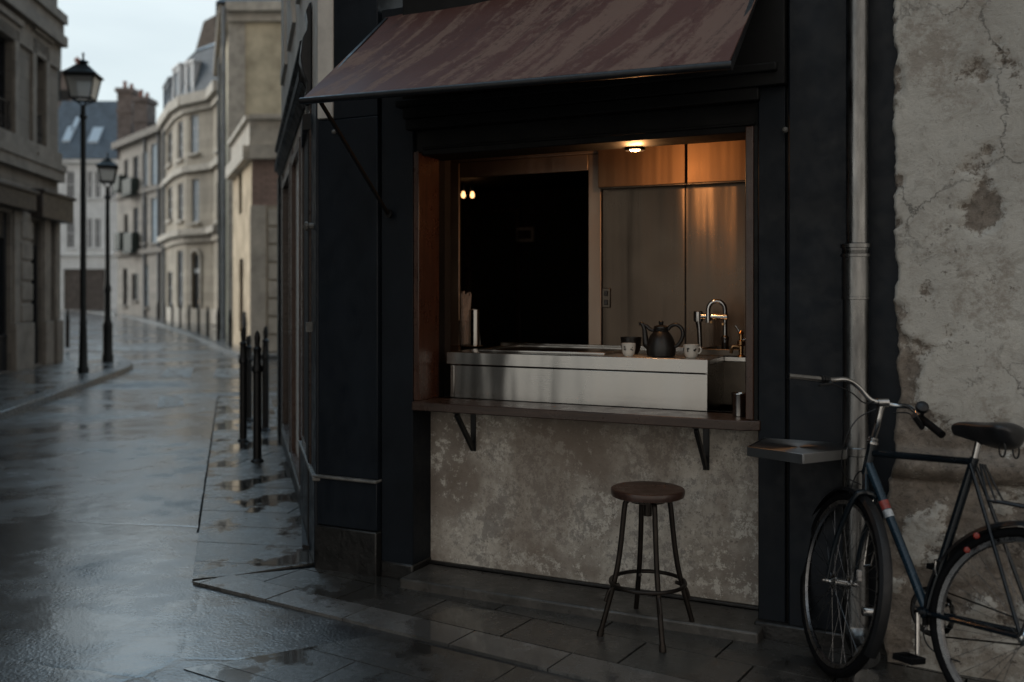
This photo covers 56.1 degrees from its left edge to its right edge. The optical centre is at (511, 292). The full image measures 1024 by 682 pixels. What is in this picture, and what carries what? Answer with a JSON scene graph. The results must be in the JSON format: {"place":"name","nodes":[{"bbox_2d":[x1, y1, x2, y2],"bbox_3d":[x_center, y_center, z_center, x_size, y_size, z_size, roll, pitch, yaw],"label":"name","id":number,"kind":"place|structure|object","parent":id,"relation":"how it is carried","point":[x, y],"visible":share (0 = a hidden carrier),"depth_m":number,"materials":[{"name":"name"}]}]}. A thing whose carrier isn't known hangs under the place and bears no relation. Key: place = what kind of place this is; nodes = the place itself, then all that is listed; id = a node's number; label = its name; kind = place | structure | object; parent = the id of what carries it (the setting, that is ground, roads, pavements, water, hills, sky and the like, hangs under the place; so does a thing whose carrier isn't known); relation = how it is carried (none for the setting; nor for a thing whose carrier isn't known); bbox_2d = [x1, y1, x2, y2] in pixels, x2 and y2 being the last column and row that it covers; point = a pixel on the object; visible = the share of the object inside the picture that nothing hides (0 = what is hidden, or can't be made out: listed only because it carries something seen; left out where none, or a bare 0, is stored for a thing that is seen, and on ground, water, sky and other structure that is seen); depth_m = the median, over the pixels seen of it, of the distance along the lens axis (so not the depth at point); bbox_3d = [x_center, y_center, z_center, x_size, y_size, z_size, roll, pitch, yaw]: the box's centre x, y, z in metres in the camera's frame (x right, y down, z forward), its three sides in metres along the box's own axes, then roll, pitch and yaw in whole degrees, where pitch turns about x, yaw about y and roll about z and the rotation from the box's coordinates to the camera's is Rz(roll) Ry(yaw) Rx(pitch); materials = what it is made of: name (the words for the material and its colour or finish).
{"place":"outdoors","nodes":[
{"label":"outdoors","id":0,"kind":"place"},
{"bbox_2d":[0,353,118,404],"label":"pavement","id":1,"kind":"structure","parent":0,"point":[16,385],"depth_m":17.50,"materials":[{"name":"grey stone"}]},
{"bbox_2d":[0,0,76,372],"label":"corner building","id":2,"kind":"structure","parent":1,"relation":"on","point":[36,209],"depth_m":19.27,"materials":[{"name":"grey stone"}]},
{"bbox_2d":[0,212,7,371],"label":"shop window","id":3,"kind":"structure","parent":2,"relation":"in","point":[3,336],"depth_m":18.36,"materials":[{"name":"black glass"}]},
{"bbox_2d":[0,3,24,148],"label":"window","id":4,"kind":"structure","parent":2,"relation":"in","point":[6,12],"depth_m":18.50,"materials":[{"name":"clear glass"}]},
{"bbox_2d":[31,220,38,363],"bbox_3d":[-9.944,-0.005,19.776,0.167,2.971,0.662,0,0,-7],"label":"shop window","id":5,"kind":"structure","parent":2,"relation":"in","point":[34,241],"depth_m":20.02,"materials":[{"name":"black glass"}]},
{"bbox_2d":[30,26,54,160],"bbox_3d":[-9.798,-4.079,19.962,0.200,2.698,1.120,0,0,-8],"label":"window","id":6,"kind":"structure","parent":2,"relation":"in","point":[35,119],"depth_m":19.89,"materials":[{"name":"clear glass"}]},
{"bbox_2d":[64,309,70,347],"bbox_3d":[-12.203,0.983,26.337,0.180,1.054,0.180,0,0,0],"label":"bollard","id":7,"kind":"object","parent":1,"relation":"on","point":[67,332],"visible":0.98,"depth_m":26.29,"materials":[{"name":"black metal"}]},
{"bbox_2d":[61,52,103,371],"bbox_3d":[-8.225,-1.553,18.415,0.603,6.126,0.603,0,0,-8],"label":"street lamp","id":8,"kind":"object","parent":1,"relation":"on","point":[83,79],"visible":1,"depth_m":18.36,"materials":[{"name":"black metal"}]},
{"bbox_2d":[96,152,118,361],"bbox_3d":[-8.836,-0.783,20.972,0.437,4.586,0.437,0,0,-20],"label":"street lamp","id":9,"kind":"object","parent":1,"relation":"on","point":[107,168],"visible":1,"depth_m":20.92,"materials":[{"name":"black metal"}]},
{"bbox_2d":[57,48,61,192],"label":"side street house","id":10,"kind":"structure","parent":0,"point":[58,85],"depth_m":37.20,"materials":[{"name":"grey stone"}]},
{"bbox_2d":[58,57,79,108],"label":"house","id":11,"kind":"structure","parent":0,"point":[64,96],"depth_m":92.00,"materials":[{"name":"stone"}]},
{"bbox_2d":[60,90,68,99],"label":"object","id":12,"kind":"structure","parent":11,"relation":"in","point":[64,93],"depth_m":91.90,"materials":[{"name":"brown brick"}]},
{"bbox_2d":[58,101,116,310],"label":"white house","id":13,"kind":"structure","parent":0,"point":[101,128],"depth_m":85.09,"materials":[{"name":"paint"}]},
{"bbox_2d":[64,224,75,248],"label":"window","id":14,"kind":"structure","parent":13,"relation":"in","point":[70,227],"depth_m":85.10,"materials":[{"name":"grey glass"}]},
{"bbox_2d":[67,171,73,197],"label":"window","id":15,"kind":"structure","parent":13,"relation":"in","point":[70,174],"depth_m":85.10,"materials":[{"name":"grey glass"}]},
{"bbox_2d":[64,269,104,309],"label":"garage door","id":16,"kind":"structure","parent":13,"relation":"in","point":[95,278],"depth_m":85.20,"materials":[{"name":"brown wood"}]},
{"bbox_2d":[86,171,92,198],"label":"window","id":17,"kind":"structure","parent":13,"relation":"in","point":[89,173],"depth_m":85.08,"materials":[{"name":"grey glass"}]},
{"bbox_2d":[86,218,92,248],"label":"window","id":18,"kind":"structure","parent":13,"relation":"in","point":[89,220],"depth_m":85.08,"materials":[{"name":"grey glass"}]},
{"bbox_2d":[93,171,101,198],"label":"window","id":19,"kind":"structure","parent":13,"relation":"in","point":[97,181],"depth_m":85.06,"materials":[{"name":"grey glass"}]},
{"bbox_2d":[93,218,101,248],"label":"window","id":20,"kind":"structure","parent":13,"relation":"in","point":[97,220],"depth_m":85.08,"materials":[{"name":"grey glass"}]},
{"bbox_2d":[110,185,114,198],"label":"window","id":21,"kind":"structure","parent":13,"relation":"in","point":[112,195],"depth_m":85.06,"materials":[{"name":"white paint"}]},
{"bbox_2d":[57,0,217,122],"label":"sky","id":22,"kind":"structure","parent":0,"point":[138,43],"materials":[{"name":"white"}]},
{"bbox_2d":[86,310,276,353],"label":"pavement","id":23,"kind":"structure","parent":0,"point":[212,330],"depth_m":41.63,"materials":[{"name":"grey stone"}]},
{"bbox_2d":[156,301,158,320],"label":"bollard","id":24,"kind":"object","parent":23,"relation":"on","point":[157,312],"visible":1,"depth_m":50.45,"materials":[{"name":"black metal"}]},
{"bbox_2d":[163,302,165,322],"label":"bollard","id":25,"kind":"object","parent":23,"relation":"on","point":[164,308],"visible":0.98,"depth_m":47.80,"materials":[{"name":"black metal"}]},
{"bbox_2d":[171,303,173,324],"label":"bollard","id":26,"kind":"object","parent":23,"relation":"on","point":[172,308],"visible":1,"depth_m":44.96,"materials":[{"name":"black metal"}]},
{"bbox_2d":[178,303,181,326],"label":"bollard","id":27,"kind":"object","parent":23,"relation":"on","point":[180,316],"visible":1,"depth_m":42.44,"materials":[{"name":"black metal"}]},
{"bbox_2d":[187,304,190,328],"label":"bollard","id":28,"kind":"object","parent":23,"relation":"on","point":[188,311],"visible":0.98,"depth_m":39.84,"materials":[{"name":"black metal"}]},
{"bbox_2d":[197,305,199,331],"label":"bollard","id":29,"kind":"object","parent":23,"relation":"on","point":[198,319],"visible":1,"depth_m":36.64,"materials":[{"name":"black metal"}]},
{"bbox_2d":[205,306,209,335],"bbox_3d":[-10.609,0.985,33.459,0.165,1.050,0.165,0,0,0],"label":"bollard","id":30,"kind":"object","parent":23,"relation":"on","point":[207,321],"visible":0.98,"depth_m":33.41,"materials":[{"name":"black metal"}]},
{"bbox_2d":[216,308,219,340],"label":"bollard","id":31,"kind":"object","parent":23,"relation":"on","point":[217,325],"visible":1,"depth_m":30.31,"materials":[{"name":"black metal"}]},
{"bbox_2d":[227,309,232,345],"bbox_3d":[-7.965,0.985,27.114,0.165,1.050,0.165,0,0,0],"label":"bollard","id":32,"kind":"object","parent":23,"relation":"on","point":[229,319],"visible":0.98,"depth_m":27.07,"materials":[{"name":"black metal"}]},
{"bbox_2d":[157,43,217,325],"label":"bow front house","id":33,"kind":"structure","parent":0,"point":[187,121],"depth_m":48.46,"materials":[{"name":"beige stone"}]},
{"bbox_2d":[165,131,171,169],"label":"window","id":34,"kind":"structure","parent":33,"relation":"in","point":[169,164],"depth_m":53.74,"materials":[{"name":"grey glass"}]},
{"bbox_2d":[165,187,171,223],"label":"window","id":35,"kind":"structure","parent":33,"relation":"in","point":[170,190],"depth_m":53.75,"materials":[{"name":"white paint"}]},
{"bbox_2d":[166,272,171,320],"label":"window","id":36,"kind":"structure","parent":33,"relation":"in","point":[170,273],"depth_m":53.88,"materials":[{"name":"white paint"}]},
{"bbox_2d":[175,121,183,162],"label":"window","id":37,"kind":"structure","parent":33,"relation":"in","point":[181,158],"depth_m":50.00,"materials":[{"name":"grey glass"}]},
{"bbox_2d":[175,183,183,223],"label":"window","id":38,"kind":"structure","parent":33,"relation":"in","point":[181,220],"depth_m":50.04,"materials":[{"name":"grey glass"}]},
{"bbox_2d":[179,250,182,307],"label":"window","id":39,"kind":"structure","parent":33,"relation":"in","point":[180,252],"depth_m":50.04,"materials":[{"name":"grey glass"}]},
{"bbox_2d":[186,115,199,156],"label":"window","id":40,"kind":"structure","parent":33,"relation":"in","point":[195,152],"depth_m":48.40,"materials":[{"name":"grey glass"}]},
{"bbox_2d":[188,179,199,224],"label":"window","id":41,"kind":"structure","parent":33,"relation":"in","point":[195,181],"depth_m":48.36,"materials":[{"name":"grey glass"}]},
{"bbox_2d":[194,273,198,308],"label":"door","id":42,"kind":"structure","parent":33,"relation":"in","point":[196,275],"depth_m":48.30,"materials":[{"name":"black metal"}]},
{"bbox_2d":[0,311,586,681],"bbox_3d":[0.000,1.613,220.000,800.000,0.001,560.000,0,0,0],"label":"road","id":43,"kind":"structure","parent":0,"point":[101,487],"depth_m":6.33,"materials":[{"name":"grey asphalt"}]},
{"bbox_2d":[0,352,132,420],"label":"kerb","id":44,"kind":"structure","parent":43,"relation":"on","point":[33,401],"depth_m":15.07,"materials":[{"name":"stone"}]},
{"bbox_2d":[111,81,161,316],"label":"grey house","id":45,"kind":"structure","parent":43,"relation":"on","point":[137,146],"depth_m":64.41,"materials":[{"name":"beige stone"}]},
{"bbox_2d":[120,268,127,306],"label":"window","id":46,"kind":"structure","parent":45,"relation":"in","point":[125,270],"depth_m":66.86,"materials":[{"name":"grey glass"}]},
{"bbox_2d":[126,160,127,178],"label":"window","id":47,"kind":"structure","parent":45,"relation":"in","point":[126,160],"depth_m":66.47,"materials":[{"name":"grey glass"}]},
{"bbox_2d":[126,214,127,232],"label":"window","id":48,"kind":"structure","parent":45,"relation":"in","point":[126,214],"depth_m":66.39,"materials":[{"name":"grey glass"}]},
{"bbox_2d":[129,273,138,301],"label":"window","id":49,"kind":"structure","parent":45,"relation":"in","point":[135,276],"depth_m":65.07,"materials":[{"name":"grey glass"}]},
{"bbox_2d":[134,156,137,177],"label":"window","id":50,"kind":"structure","parent":45,"relation":"in","point":[135,158],"depth_m":64.90,"materials":[{"name":"grey glass"}]},
{"bbox_2d":[134,208,137,231],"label":"window","id":51,"kind":"structure","parent":45,"relation":"in","point":[135,209],"depth_m":64.92,"materials":[{"name":"grey glass"}]},
{"bbox_2d":[139,152,147,188],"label":"window","id":52,"kind":"structure","parent":45,"relation":"in","point":[145,186],"depth_m":63.16,"materials":[{"name":"grey glass"}]},
{"bbox_2d":[139,203,147,244],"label":"window","id":53,"kind":"structure","parent":45,"relation":"in","point":[146,242],"depth_m":63.16,"materials":[{"name":"grey glass"}]},
{"bbox_2d":[142,265,148,308],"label":"window","id":54,"kind":"structure","parent":45,"relation":"in","point":[146,307],"depth_m":63.04,"materials":[{"name":"grey glass"}]},
{"bbox_2d":[148,143,156,187],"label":"window","id":55,"kind":"structure","parent":45,"relation":"in","point":[154,147],"depth_m":61.93,"materials":[{"name":"grey glass"}]},
{"bbox_2d":[148,198,156,244],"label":"window","id":56,"kind":"structure","parent":45,"relation":"in","point":[154,201],"depth_m":61.93,"materials":[{"name":"grey glass"}]},
{"bbox_2d":[96,346,238,406],"bbox_3d":[-7.807,1.609,21.762,2.340,0.001,17.340,0,0,-27],"label":"road marking","id":57,"kind":"object","parent":43,"relation":"on","point":[167,401],"visible":0.9,"depth_m":19.35,"materials":[{"name":"paint"}]},
{"bbox_2d":[74,310,276,358],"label":"kerb","id":58,"kind":"structure","parent":43,"relation":"on","point":[229,350],"depth_m":33.13,"materials":[{"name":"stone"}]},
{"bbox_2d":[242,311,247,345],"bbox_3d":[-6.680,0.985,23.992,0.165,1.050,0.165,0,0,0],"label":"bollard","id":59,"kind":"object","parent":58,"relation":"on","point":[244,323],"visible":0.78,"depth_m":23.96,"materials":[{"name":"black metal"}]},
{"bbox_2d":[195,15,215,50],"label":"tiled house","id":60,"kind":"structure","parent":43,"relation":"on","point":[207,35],"depth_m":62.00,"materials":[{"name":"beige stone"}]},
{"bbox_2d":[197,396,217,531],"bbox_3d":[-3.172,1.611,10.111,0.029,0.001,10.008,0,0,-16],"label":"gutter joint","id":61,"kind":"object","parent":43,"relation":"on","point":[200,513],"visible":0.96,"depth_m":8.46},
{"bbox_2d":[213,0,280,337],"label":"cream house","id":62,"kind":"structure","parent":43,"relation":"on","point":[247,62],"depth_m":31.96,"materials":[{"name":"white paint"}]},
{"bbox_2d":[225,114,280,351],"bbox_3d":[2.701,-1.465,26.390,22.612,6.130,5.220,0,0,0],"label":"corner annex","id":63,"kind":"object","parent":43,"relation":"on","point":[249,168],"visible":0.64,"depth_m":24.49,"materials":[{"name":"beige stone"}]},
{"bbox_2d":[241,174,241,212],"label":"window","id":64,"kind":"structure","parent":63,"relation":"in","point":[241,174],"depth_m":27.34,"materials":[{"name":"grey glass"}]},
{"bbox_2d":[242,259,242,321],"bbox_3d":[-7.457,0.080,26.790,0.050,2.051,0.990,0,0,-22],"label":"window","id":65,"kind":"structure","parent":63,"relation":"in","point":[242,259],"depth_m":27.18,"materials":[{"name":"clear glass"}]},
{"bbox_2d":[183,634,577,681],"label":"road slabs","id":66,"kind":"structure","parent":43,"relation":"on","point":[381,658],"depth_m":4.13,"materials":[{"name":"grey stone"}]},
{"bbox_2d":[274,0,900,655],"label":"corner shop","id":67,"kind":"structure","parent":43,"relation":"on","point":[390,482],"depth_m":5.32,"materials":[{"name":"stone"}]},
{"bbox_2d":[280,51,286,84],"bbox_3d":[-2.303,-2.285,9.810,0.090,0.130,0.990,0,0,-16],"label":"window","id":68,"kind":"structure","parent":67,"relation":"in","point":[284,62],"depth_m":9.63,"materials":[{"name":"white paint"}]},
{"bbox_2d":[282,163,290,452],"bbox_3d":[-2.164,0.135,9.278,0.457,2.570,1.508,0,0,0],"label":"window","id":69,"kind":"structure","parent":67,"relation":"in","point":[286,181],"depth_m":9.90,"materials":[{"name":"black glass"}]},
{"bbox_2d":[287,6,295,51],"bbox_3d":[-1.896,-2.285,8.366,0.090,0.130,0.990,0,0,-16],"label":"window","id":70,"kind":"structure","parent":67,"relation":"in","point":[292,22],"depth_m":8.12,"materials":[{"name":"grey glass"}]},
{"bbox_2d":[291,137,301,484],"bbox_3d":[-1.709,0.135,7.666,0.362,2.570,1.171,0,0,-1],"label":"window","id":71,"kind":"structure","parent":67,"relation":"in","point":[295,159],"depth_m":8.11,"materials":[{"name":"black glass"}]},
{"bbox_2d":[302,109,310,463],"bbox_3d":[-1.352,-0.040,6.400,0.050,2.220,0.830,0,0,-16],"label":"window","id":72,"kind":"structure","parent":67,"relation":"in","point":[303,439],"depth_m":6.01,"materials":[{"name":"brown wood"}]},
{"bbox_2d":[461,182,464,197],"bbox_3d":[-0.447,-0.944,8.819,0.040,0.152,0.039,0,0,26],"label":"pendant bulb","id":73,"kind":"object","parent":67,"relation":"hanging from","point":[463,190],"visible":1,"depth_m":8.81,"materials":[{"name":"white"}]},
{"bbox_2d":[470,181,473,197],"bbox_3d":[-0.363,-0.942,8.778,0.040,0.156,0.039,0,0,26],"label":"pendant bulb","id":74,"kind":"object","parent":67,"relation":"hanging from","point":[472,190],"visible":1,"depth_m":8.77,"materials":[{"name":"yellow glass"}]},
{"bbox_2d":[299,0,756,217],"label":"awning","id":75,"kind":"object","parent":67,"relation":"attached to","point":[492,44],"visible":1,"depth_m":4.47,"materials":[{"name":"red fabric"}]},
{"bbox_2d":[412,396,760,469],"bbox_3d":[0.357,0.745,5.026,1.911,0.290,0.330,0,0,26],"label":"hatch shelf","id":76,"kind":"object","parent":67,"relation":"attached to","point":[696,421],"visible":0.94,"depth_m":4.88,"materials":[{"name":"brown wood"}]},
{"bbox_2d":[447,342,744,410],"bbox_3d":[0.593,0.460,5.458,1.838,0.280,0.777,0,0,26],"label":"service counter","id":77,"kind":"object","parent":76,"relation":"on","point":[719,381],"visible":0.81,"depth_m":5.15,"materials":[{"name":"metal"}]},
{"bbox_2d":[451,344,482,346],"bbox_3d":[-0.311,0.337,6.110,0.230,0.004,0.120,0,0,26],"label":"brass plate","id":78,"kind":"object","parent":77,"relation":"on","point":[463,346],"visible":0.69,"depth_m":6.08,"materials":[{"name":"metal"}]},
{"bbox_2d":[458,291,471,345],"bbox_3d":[-0.298,0.162,6.072,0.092,0.344,0.080,0,0,-37],"label":"straw holder","id":79,"kind":"object","parent":78,"relation":"on","point":[464,324],"visible":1,"depth_m":6.04,"materials":[{"name":"beige plastic"}]},
{"bbox_2d":[469,309,480,345],"bbox_3d":[-0.235,0.220,6.073,0.080,0.228,0.080,0,0,26],"label":"steel canister","id":80,"kind":"object","parent":78,"relation":"on","point":[475,328],"visible":1,"depth_m":6.04,"materials":[{"name":"silver metal"}]},
{"bbox_2d":[621,343,635,355],"bbox_3d":[0.622,0.303,5.125,0.076,0.068,0.076,0,0,26],"label":"tea cup","id":81,"kind":"object","parent":77,"relation":"on","point":[627,349],"visible":1,"depth_m":5.10,"materials":[{"name":"white ceramic"}]},
{"bbox_2d":[621,337,641,353],"bbox_3d":[0.658,0.291,5.307,0.116,0.092,0.116,0,0,26],"label":"black cup","id":82,"kind":"object","parent":77,"relation":"on","point":[637,340],"visible":0.46,"depth_m":5.26,"materials":[{"name":"ceramic"}]},
{"bbox_2d":[639,321,684,356],"bbox_3d":[0.794,0.244,5.108,0.156,0.188,0.212,0,0,-29],"label":"teapot","id":83,"kind":"object","parent":77,"relation":"on","point":[660,342],"visible":1,"depth_m":5.06,"materials":[{"name":"black ceramic"}]},
{"bbox_2d":[683,344,701,357],"bbox_3d":[0.933,0.303,4.997,0.083,0.068,0.082,0,0,-19],"label":"tea cup","id":84,"kind":"object","parent":77,"relation":"on","point":[690,350],"visible":1,"depth_m":4.97,"materials":[{"name":"white ceramic"}]},
{"bbox_2d":[694,299,728,348],"bbox_3d":[1.117,0.186,5.381,0.208,0.304,0.086,0,0,26],"label":"faucet","id":85,"kind":"object","parent":77,"relation":"on","point":[701,316],"visible":0.84,"depth_m":5.37,"materials":[{"name":"silver metal"}]},
{"bbox_2d":[698,345,744,355],"bbox_3d":[1.270,0.322,5.284,0.407,0.037,0.370,0,0,26],"label":"sink basin","id":86,"kind":"object","parent":77,"relation":"on","point":[715,350],"visible":0.36,"depth_m":5.17,"materials":[{"name":"metal"}]},
{"bbox_2d":[729,325,744,357],"bbox_3d":[1.189,0.254,5.029,0.095,0.169,0.043,0,0,26],"label":"tap","id":87,"kind":"object","parent":77,"relation":"on","point":[740,343],"visible":0.96,"depth_m":5.01,"materials":[{"name":"gold metal"}]},
{"bbox_2d":[731,392,744,416],"bbox_3d":[1.105,0.543,4.669,0.077,0.112,0.077,0,0,26],"label":"steel beaker","id":88,"kind":"object","parent":76,"relation":"on","point":[738,404],"visible":0.82,"depth_m":4.64,"materials":[{"name":"silver metal"}]},
{"bbox_2d":[602,288,609,307],"bbox_3d":[0.578,0.032,5.891,0.052,0.120,0.020,0,0,26],"label":"wall switch","id":89,"kind":"object","parent":67,"relation":"attached to","point":[605,297],"depth_m":5.88,"materials":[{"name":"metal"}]},
{"bbox_2d":[624,146,644,151],"bbox_3d":[0.649,-0.883,5.068,0.110,0.274,0.110,0,0,26],"label":"ceiling spot","id":90,"kind":"object","parent":67,"relation":"attached to","point":[635,149],"visible":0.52,"depth_m":5.04,"materials":[{"name":"black metal"}]},
{"bbox_2d":[598,144,690,189],"bbox_3d":[0.787,-0.820,5.733,0.541,0.379,0.119,0,0,26],"label":"wall cabinet","id":91,"kind":"object","parent":67,"relation":"attached to","point":[655,166],"depth_m":5.67,"materials":[{"name":"wood"}]},
{"bbox_2d":[598,144,685,187],"bbox_3d":[0.765,-0.822,5.688,0.537,0.375,0.018,0,0,26],"label":"door","id":92,"kind":"structure","parent":91,"relation":"in","point":[655,165],"depth_m":5.67,"materials":[{"name":"wood"}]},
{"bbox_2d":[687,140,744,185],"bbox_3d":[1.306,-0.820,5.482,0.597,0.379,0.119,0,0,26],"label":"wall cabinet","id":93,"kind":"object","parent":67,"relation":"attached to","point":[713,163],"depth_m":5.49,"materials":[{"name":"wood"}]},
{"bbox_2d":[687,140,744,182],"bbox_3d":[1.284,-0.822,5.437,0.593,0.375,0.018,0,0,26],"label":"door","id":94,"kind":"structure","parent":93,"relation":"in","point":[711,161],"depth_m":5.48,"materials":[{"name":"wood"}]},
{"bbox_2d":[747,437,847,463],"bbox_3d":[1.256,0.714,4.208,0.404,0.084,0.411,0,0,26],"label":"metal shelf","id":95,"kind":"object","parent":67,"relation":"attached to","point":[798,451],"visible":0.9,"depth_m":4.14,"materials":[{"name":"metal"}]},
{"bbox_2d":[840,0,880,667],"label":"drainpipe","id":96,"kind":"object","parent":67,"relation":"attached to","point":[855,255],"visible":0.86,"depth_m":4.18,"materials":[{"name":"metal"}]},
{"bbox_2d":[192,396,1001,681],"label":"pavement","id":97,"kind":"structure","parent":0,"point":[250,525],"depth_m":4.99,"materials":[{"name":"grey stone"}]},
{"bbox_2d":[237,327,248,441],"bbox_3d":[-2.897,0.986,10.345,0.120,1.228,0.120,0,0,0],"label":"bollard","id":98,"kind":"object","parent":97,"relation":"on","point":[243,360],"visible":1,"depth_m":10.31,"materials":[{"name":"black metal"}]},
{"bbox_2d":[246,335,252,420],"bbox_3d":[-3.304,1.065,12.060,0.120,1.069,0.120,0,0,0],"label":"bollard","id":99,"kind":"object","parent":97,"relation":"on","point":[249,382],"visible":0.74,"depth_m":12.03,"materials":[{"name":"black metal"}]},
{"bbox_2d":[251,330,263,462],"bbox_3d":[-2.412,0.979,9.091,0.120,1.242,0.120,0,0,0],"label":"bollard","id":100,"kind":"object","parent":97,"relation":"on","point":[257,368],"visible":1,"depth_m":9.06,"materials":[{"name":"black metal"}]},
{"bbox_2d":[261,326,270,430],"bbox_3d":[-2.865,0.994,11.163,0.120,1.213,0.120,0,0,0],"label":"bollard","id":101,"kind":"object","parent":97,"relation":"on","point":[265,356],"visible":0.96,"depth_m":11.13,"materials":[{"name":"black metal"}]},
{"bbox_2d":[193,575,694,681],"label":"kerb","id":102,"kind":"structure","parent":97,"relation":"on","point":[579,667],"depth_m":4.50,"materials":[{"name":"stone"}]},
{"bbox_2d":[597,481,694,652],"bbox_3d":[0.636,1.259,4.500,0.365,0.688,0.365,0,0,37],"label":"bar stool","id":103,"kind":"object","parent":97,"relation":"on","point":[648,497],"visible":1,"depth_m":4.47,"materials":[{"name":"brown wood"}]},
{"bbox_2d":[785,373,1023,681],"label":"bicycle","id":104,"kind":"object","parent":97,"relation":"on","point":[932,598],"visible":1,"depth_m":3.71,"materials":[{"name":"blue metal"}]},
{"bbox_2d":[883,0,1023,681],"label":"old wall","id":105,"kind":"structure","parent":97,"relation":"on","point":[958,132],"depth_m":4.07,"materials":[{"name":"grey concrete"}]}
]}

